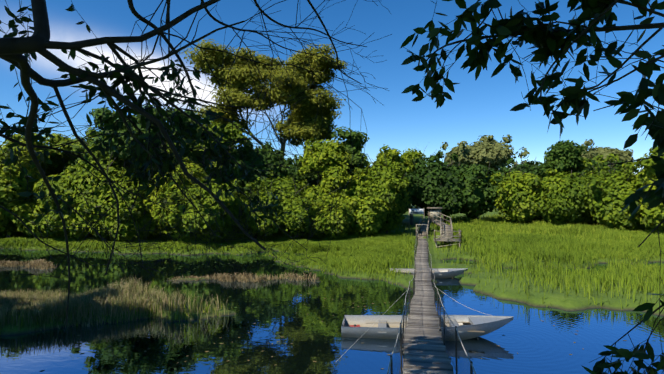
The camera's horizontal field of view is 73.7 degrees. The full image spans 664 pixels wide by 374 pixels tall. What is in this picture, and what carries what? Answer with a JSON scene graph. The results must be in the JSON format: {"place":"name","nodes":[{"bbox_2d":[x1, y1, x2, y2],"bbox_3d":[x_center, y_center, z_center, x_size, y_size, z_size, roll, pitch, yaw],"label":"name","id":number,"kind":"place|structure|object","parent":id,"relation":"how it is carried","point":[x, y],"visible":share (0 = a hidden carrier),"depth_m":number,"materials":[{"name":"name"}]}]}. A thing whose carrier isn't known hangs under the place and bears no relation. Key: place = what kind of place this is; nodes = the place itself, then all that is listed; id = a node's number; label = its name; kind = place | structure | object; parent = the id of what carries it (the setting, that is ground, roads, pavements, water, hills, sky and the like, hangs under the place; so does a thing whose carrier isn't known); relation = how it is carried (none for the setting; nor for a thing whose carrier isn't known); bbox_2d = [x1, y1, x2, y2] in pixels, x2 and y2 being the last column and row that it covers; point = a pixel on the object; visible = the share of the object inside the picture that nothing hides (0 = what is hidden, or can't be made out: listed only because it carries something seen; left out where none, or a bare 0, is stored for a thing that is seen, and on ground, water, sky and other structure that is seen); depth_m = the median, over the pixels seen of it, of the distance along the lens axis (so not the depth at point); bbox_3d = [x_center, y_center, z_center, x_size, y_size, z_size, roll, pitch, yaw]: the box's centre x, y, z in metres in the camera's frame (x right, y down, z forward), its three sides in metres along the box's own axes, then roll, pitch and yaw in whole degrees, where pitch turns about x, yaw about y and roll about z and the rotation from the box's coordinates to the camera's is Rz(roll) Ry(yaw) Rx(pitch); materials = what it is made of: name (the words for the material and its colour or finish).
{"place":"outdoors","nodes":[
{"label":"outdoors","id":0,"kind":"place"},
{"bbox_2d":[0,248,663,373],"bbox_3d":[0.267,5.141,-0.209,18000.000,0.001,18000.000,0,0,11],"label":"water surface","id":1,"kind":"object","parent":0,"point":[526,339],"depth_m":16.27,"materials":[{"name":"blue liquid"}]},
{"bbox_2d":[0,275,235,330],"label":"reeds","id":2,"kind":"object","parent":1,"relation":"on","point":[94,295],"visible":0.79,"depth_m":17.76,"materials":[{"name":"green plant"}]},
{"bbox_2d":[41,252,626,370],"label":"floating leaves","id":3,"kind":"object","parent":1,"relation":"on","point":[253,323],"visible":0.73,"depth_m":16.31,"materials":[{"name":"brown plant"}]},
{"bbox_2d":[341,315,512,340],"bbox_3d":[3.379,4.996,15.844,6.005,0.793,1.588,-1,-1,6],"label":"aluminium boat","id":4,"kind":"object","parent":1,"relation":"on","point":[388,326],"visible":0.56,"depth_m":15.48,"materials":[{"name":"grey metal"}]},
{"bbox_2d":[390,268,467,277],"bbox_3d":[5.787,5.156,26.528,4.605,0.608,1.389,0,0,5],"label":"aluminium boat","id":5,"kind":"object","parent":1,"relation":"on","point":[445,272],"visible":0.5,"depth_m":26.21,"materials":[{"name":"grey metal"}]},
{"bbox_2d":[0,204,663,335],"bbox_3d":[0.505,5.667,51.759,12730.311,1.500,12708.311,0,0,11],"label":"terrain","id":6,"kind":"structure","parent":0,"point":[561,300],"depth_m":22.69,"materials":[{"name":"green plant"}]},
{"bbox_2d":[0,133,49,237],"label":"tree","id":7,"kind":"object","parent":6,"relation":"on","point":[13,186],"visible":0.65,"depth_m":41.31,"materials":[{"name":"green plant"}]},
{"bbox_2d":[10,200,57,237],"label":"shore shrub","id":8,"kind":"object","parent":6,"relation":"on","point":[22,209],"visible":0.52,"depth_m":41.24,"materials":[{"name":"green plant"}]},
{"bbox_2d":[5,132,89,175],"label":"open crown tree","id":9,"kind":"object","parent":6,"relation":"on","point":[59,159],"visible":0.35,"depth_m":49.13,"materials":[{"name":"green plant"}]},
{"bbox_2d":[38,170,62,201],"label":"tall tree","id":10,"kind":"object","parent":6,"relation":"on","point":[53,174],"depth_m":51.88,"materials":[{"name":"green plant"}]},
{"bbox_2d":[33,160,94,238],"bbox_3d":[-24.620,1.404,42.191,6.577,8.279,7.946,0,-1,-27],"label":"shore shrub","id":11,"kind":"object","parent":6,"relation":"on","point":[64,189],"visible":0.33,"depth_m":40.15,"materials":[{"name":"green plant"}]},
{"bbox_2d":[62,118,102,176],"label":"tall tree","id":12,"kind":"object","parent":6,"relation":"on","point":[89,142],"visible":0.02,"depth_m":49.88,"materials":[{"name":"green plant"}]},
{"bbox_2d":[66,127,132,238],"bbox_3d":[-20.805,-0.003,41.023,6.198,10.947,7.800,0,-1,-44],"label":"tree","id":13,"kind":"object","parent":6,"relation":"on","point":[88,206],"visible":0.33,"depth_m":39.48,"materials":[{"name":"green plant"}]},
{"bbox_2d":[82,118,167,230],"bbox_3d":[-20.721,-1.462,49.868,11.715,14.143,11.273,0,0,11],"label":"tall tree","id":14,"kind":"object","parent":6,"relation":"on","point":[141,172],"depth_m":46.51,"materials":[{"name":"green plant"}]},
{"bbox_2d":[88,160,162,241],"bbox_3d":[-18.840,1.383,41.947,7.066,8.152,7.557,0,0,11],"label":"shore shrub","id":15,"kind":"object","parent":6,"relation":"on","point":[126,233],"visible":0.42,"depth_m":39.31,"materials":[{"name":"green plant"}]},
{"bbox_2d":[0,234,276,255],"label":"bank grass","id":16,"kind":"structure","parent":6,"relation":"on","point":[32,241],"depth_m":38.40,"materials":[{"name":"green plant"}]},
{"bbox_2d":[89,105,197,236],"bbox_3d":[-18.932,-1.605,44.371,10.236,14.221,12.847,0,0,11],"label":"open crown tree","id":17,"kind":"object","parent":6,"relation":"on","point":[97,113],"visible":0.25,"depth_m":42.70,"materials":[{"name":"green plant"}]},
{"bbox_2d":[0,259,318,282],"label":"dry grass islets","id":18,"kind":"object","parent":6,"relation":"on","point":[37,263],"visible":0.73,"depth_m":25.66,"materials":[{"name":"plant"}]},
{"bbox_2d":[142,153,221,240],"bbox_3d":[-13.740,1.059,40.602,7.820,8.890,6.849,0,0,11],"label":"shore shrub","id":19,"kind":"object","parent":6,"relation":"on","point":[171,183],"visible":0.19,"depth_m":39.17,"materials":[{"name":"green plant"}]},
{"bbox_2d":[0,0,391,324],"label":"tree","id":20,"kind":"object","parent":6,"relation":"on","point":[13,48],"visible":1,"depth_m":2.65,"materials":[{"name":"black plant"}]},
{"bbox_2d":[156,177,241,241],"bbox_3d":[-11.755,2.060,38.926,7.833,6.930,7.719,0,0,11],"label":"shore shrub","id":21,"kind":"object","parent":6,"relation":"on","point":[229,205],"visible":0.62,"depth_m":36.76,"materials":[{"name":"green plant"}]},
{"bbox_2d":[159,114,244,184],"bbox_3d":[-14.335,-1.361,49.381,10.587,13.752,10.270,0,0,11],"label":"tall tree","id":22,"kind":"object","parent":6,"relation":"on","point":[225,156],"visible":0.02,"depth_m":47.04,"materials":[{"name":"green plant"}]},
{"bbox_2d":[162,121,251,177],"bbox_3d":[-12.814,-0.653,46.147,8.998,12.396,8.345,0,0,11],"label":"open crown tree","id":23,"kind":"object","parent":6,"relation":"on","point":[236,134],"visible":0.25,"depth_m":44.81,"materials":[{"name":"green plant"}]},
{"bbox_2d":[0,222,413,243],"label":"bushes","id":24,"kind":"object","parent":6,"relation":"on","point":[161,238],"depth_m":44.09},
{"bbox_2d":[232,177,284,240],"bbox_3d":[-7.325,2.307,41.674,5.846,6.452,6.176,0,0,11],"label":"shore shrub","id":25,"kind":"object","parent":6,"relation":"on","point":[263,196],"visible":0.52,"depth_m":40.30,"materials":[{"name":"green plant"}]},
{"bbox_2d":[225,140,298,199],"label":"tall tree","id":26,"kind":"object","parent":6,"relation":"on","point":[248,155],"visible":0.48,"depth_m":47.39,"materials":[{"name":"green plant"}]},
{"bbox_2d":[182,39,347,156],"bbox_3d":[-8.374,-7.869,63.277,21.132,26.411,22.759,0,0,11],"label":"tree","id":27,"kind":"object","parent":6,"relation":"on","point":[304,110],"visible":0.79,"depth_m":58.67,"materials":[{"name":"green plant"}]},
{"bbox_2d":[260,171,310,235],"bbox_3d":[-5.012,1.865,46.500,6.135,7.334,6.762,0,0,3],"label":"shore shrub","id":28,"kind":"object","parent":6,"relation":"on","point":[285,184],"visible":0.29,"depth_m":45.27,"materials":[{"name":"green plant"}]},
{"bbox_2d":[270,195,318,238],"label":"shore shrub","id":29,"kind":"object","parent":6,"relation":"on","point":[290,226],"visible":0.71,"depth_m":40.75,"materials":[{"name":"green plant"}]},
{"bbox_2d":[292,166,321,190],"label":"tree","id":30,"kind":"object","parent":6,"relation":"on","point":[298,177],"visible":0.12,"depth_m":54.83,"materials":[{"name":"green plant"}]},
{"bbox_2d":[228,231,416,285],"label":"marsh grass","id":31,"kind":"structure","parent":6,"relation":"on","point":[363,254],"depth_m":33.21,"materials":[{"name":"green plant"}]},
{"bbox_2d":[299,179,347,205],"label":"shore shrub","id":32,"kind":"object","parent":6,"relation":"on","point":[311,193],"visible":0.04,"depth_m":44.68,"materials":[{"name":"green plant"}]},
{"bbox_2d":[297,138,355,193],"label":"open crown tree","id":33,"kind":"object","parent":6,"relation":"on","point":[331,157],"visible":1,"depth_m":47.45,"materials":[{"name":"green plant"}]},
{"bbox_2d":[292,126,369,175],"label":"open crown tree","id":34,"kind":"object","parent":6,"relation":"on","point":[358,146],"visible":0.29,"depth_m":51.59,"materials":[{"name":"green plant"}]},
{"bbox_2d":[306,192,356,238],"bbox_3d":[-0.165,3.014,42.679,5.352,5.088,4.752,0,-1,-43],"label":"shore shrub","id":35,"kind":"object","parent":6,"relation":"on","point":[342,218],"visible":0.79,"depth_m":41.37,"materials":[{"name":"green plant"}]},
{"bbox_2d":[328,162,375,200],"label":"vine tree","id":36,"kind":"object","parent":6,"relation":"on","point":[351,190],"visible":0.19,"depth_m":46.91,"materials":[{"name":"green plant"}]},
{"bbox_2d":[344,185,388,236],"bbox_3d":[3.020,2.673,43.673,5.170,5.703,4.735,0,0,11],"label":"shore shrub","id":37,"kind":"object","parent":6,"relation":"on","point":[370,217],"visible":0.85,"depth_m":42.24,"materials":[{"name":"green plant"}]},
{"bbox_2d":[358,144,412,233],"bbox_3d":[5.777,0.488,46.678,5.248,9.902,6.856,0,0,-10],"label":"vine tree","id":38,"kind":"object","parent":6,"relation":"on","point":[388,186],"visible":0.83,"depth_m":45.28,"materials":[{"name":"green plant"}]},
{"bbox_2d":[362,164,419,213],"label":"tree","id":39,"kind":"object","parent":6,"relation":"on","point":[412,178],"visible":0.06,"depth_m":55.78,"materials":[{"name":"green plant"}]},
{"bbox_2d":[375,148,425,224],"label":"open crown tree","id":40,"kind":"object","parent":6,"relation":"on","point":[405,157],"visible":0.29,"depth_m":57.91,"materials":[{"name":"green plant"}]},
{"bbox_2d":[336,233,475,373],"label":"boardwalk","id":41,"kind":"structure","parent":6,"relation":"on","point":[422,347],"depth_m":10.40,"materials":[{"name":"grey wood"}]},
{"bbox_2d":[416,216,429,237],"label":"wooden gate","id":42,"kind":"structure","parent":41,"relation":"on","point":[422,232],"depth_m":46.51,"materials":[{"name":"grey wood"}]},
{"bbox_2d":[409,209,423,213],"bbox_3d":[9.756,3.859,51.117,1.780,2.850,0.126,0,0,11],"label":"white sign board","id":43,"kind":"object","parent":6,"relation":"on","point":[416,211],"visible":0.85,"depth_m":51.06,"materials":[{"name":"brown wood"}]},
{"bbox_2d":[427,207,442,219],"bbox_3d":[11.830,3.782,51.030,1.750,2.905,0.497,0,0,11],"label":"brown sign board","id":44,"kind":"object","parent":6,"relation":"on","point":[434,210],"visible":0.56,"depth_m":51.02,"materials":[{"name":"brown wood"}]},
{"bbox_2d":[410,150,464,224],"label":"tree","id":45,"kind":"object","parent":6,"relation":"on","point":[438,185],"visible":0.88,"depth_m":56.17,"materials":[{"name":"green plant"}]},
{"bbox_2d":[428,212,452,241],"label":"wooden stairs","id":46,"kind":"structure","parent":6,"relation":"on","point":[444,226],"depth_m":44.82,"materials":[{"name":"grey wood"}]},
{"bbox_2d":[433,229,461,247],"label":"viewing platform","id":47,"kind":"structure","parent":6,"relation":"on","point":[447,239],"depth_m":36.85,"materials":[{"name":"grey wood"}]},
{"bbox_2d":[430,153,468,218],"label":"tree","id":48,"kind":"object","parent":6,"relation":"on","point":[454,156],"visible":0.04,"depth_m":64.59,"materials":[{"name":"green plant"}]},
{"bbox_2d":[450,163,505,220],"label":"tree","id":49,"kind":"object","parent":6,"relation":"on","point":[478,192],"visible":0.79,"depth_m":56.39,"materials":[{"name":"green plant"}]},
{"bbox_2d":[440,134,529,170],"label":"tree","id":50,"kind":"object","parent":6,"relation":"on","point":[492,152],"visible":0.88,"depth_m":107.97,"materials":[{"name":"green plant"}]},
{"bbox_2d":[495,157,518,178],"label":"tree","id":51,"kind":"object","parent":6,"relation":"on","point":[510,160],"depth_m":100.30,"materials":[{"name":"green plant"}]},
{"bbox_2d":[483,168,544,223],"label":"bank tree","id":52,"kind":"object","parent":6,"relation":"on","point":[517,201],"visible":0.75,"depth_m":54.48,"materials":[{"name":"green plant"}]},
{"bbox_2d":[498,153,545,219],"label":"bank tree","id":53,"kind":"object","parent":6,"relation":"on","point":[531,167],"visible":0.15,"depth_m":62.15,"materials":[{"name":"green plant"}]},
{"bbox_2d":[510,158,538,168],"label":"tree","id":54,"kind":"object","parent":6,"relation":"on","point":[516,162],"depth_m":124.54,"materials":[{"name":"green plant"}]},
{"bbox_2d":[400,0,663,373],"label":"tree","id":55,"kind":"object","parent":6,"relation":"on","point":[547,40],"visible":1,"depth_m":2.52,"materials":[{"name":"green plant"}]},
{"bbox_2d":[429,218,663,308],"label":"marsh grass","id":56,"kind":"structure","parent":6,"relation":"on","point":[546,248],"depth_m":31.29,"materials":[{"name":"green plant"}]},
{"bbox_2d":[441,213,663,240],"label":"marsh grass","id":57,"kind":"structure","parent":6,"relation":"on","point":[493,218],"depth_m":49.00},
{"bbox_2d":[527,169,593,224],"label":"bank tree","id":58,"kind":"object","parent":6,"relation":"on","point":[562,196],"visible":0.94,"depth_m":50.80,"materials":[{"name":"green plant"}]},
{"bbox_2d":[537,140,588,176],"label":"open crown tree","id":59,"kind":"object","parent":6,"relation":"on","point":[562,156],"visible":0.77,"depth_m":54.92,"materials":[{"name":"green plant"}]},
{"bbox_2d":[576,157,610,215],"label":"bank tree","id":60,"kind":"object","parent":6,"relation":"on","point":[591,168],"visible":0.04,"depth_m":62.45,"materials":[{"name":"green plant"}]},
{"bbox_2d":[578,152,632,223],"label":"bank tree","id":61,"kind":"object","parent":6,"relation":"on","point":[601,161],"visible":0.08,"depth_m":54.14,"materials":[{"name":"green plant"}]},
{"bbox_2d":[580,139,633,169],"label":"tree","id":62,"kind":"object","parent":6,"relation":"on","point":[624,155],"visible":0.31,"depth_m":108.42,"materials":[{"name":"green plant"}]},
{"bbox_2d":[594,160,624,172],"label":"tree","id":63,"kind":"object","parent":6,"relation":"on","point":[617,165],"visible":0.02,"depth_m":93.87,"materials":[{"name":"green plant"}]},
{"bbox_2d":[583,159,648,230],"bbox_3d":[31.009,1.202,47.538,7.267,8.092,8.343,0,-1,26],"label":"bank tree","id":64,"kind":"object","parent":6,"relation":"on","point":[609,193],"visible":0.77,"depth_m":45.91,"materials":[{"name":"green plant"}]},
{"bbox_2d":[631,169,663,230],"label":"bank tree","id":65,"kind":"object","parent":6,"relation":"on","point":[656,213],"visible":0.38,"depth_m":42.86,"materials":[{"name":"green plant"}]},
{"bbox_2d":[632,146,663,180],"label":"open crown tree","id":66,"kind":"object","parent":6,"relation":"on","point":[643,173],"visible":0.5,"depth_m":43.85,"materials":[{"name":"green plant"}]},
{"bbox_2d":[0,0,663,173],"label":"sky","id":67,"kind":"structure","parent":0,"point":[480,107],"materials":[{"name":"blue"}]}
]}

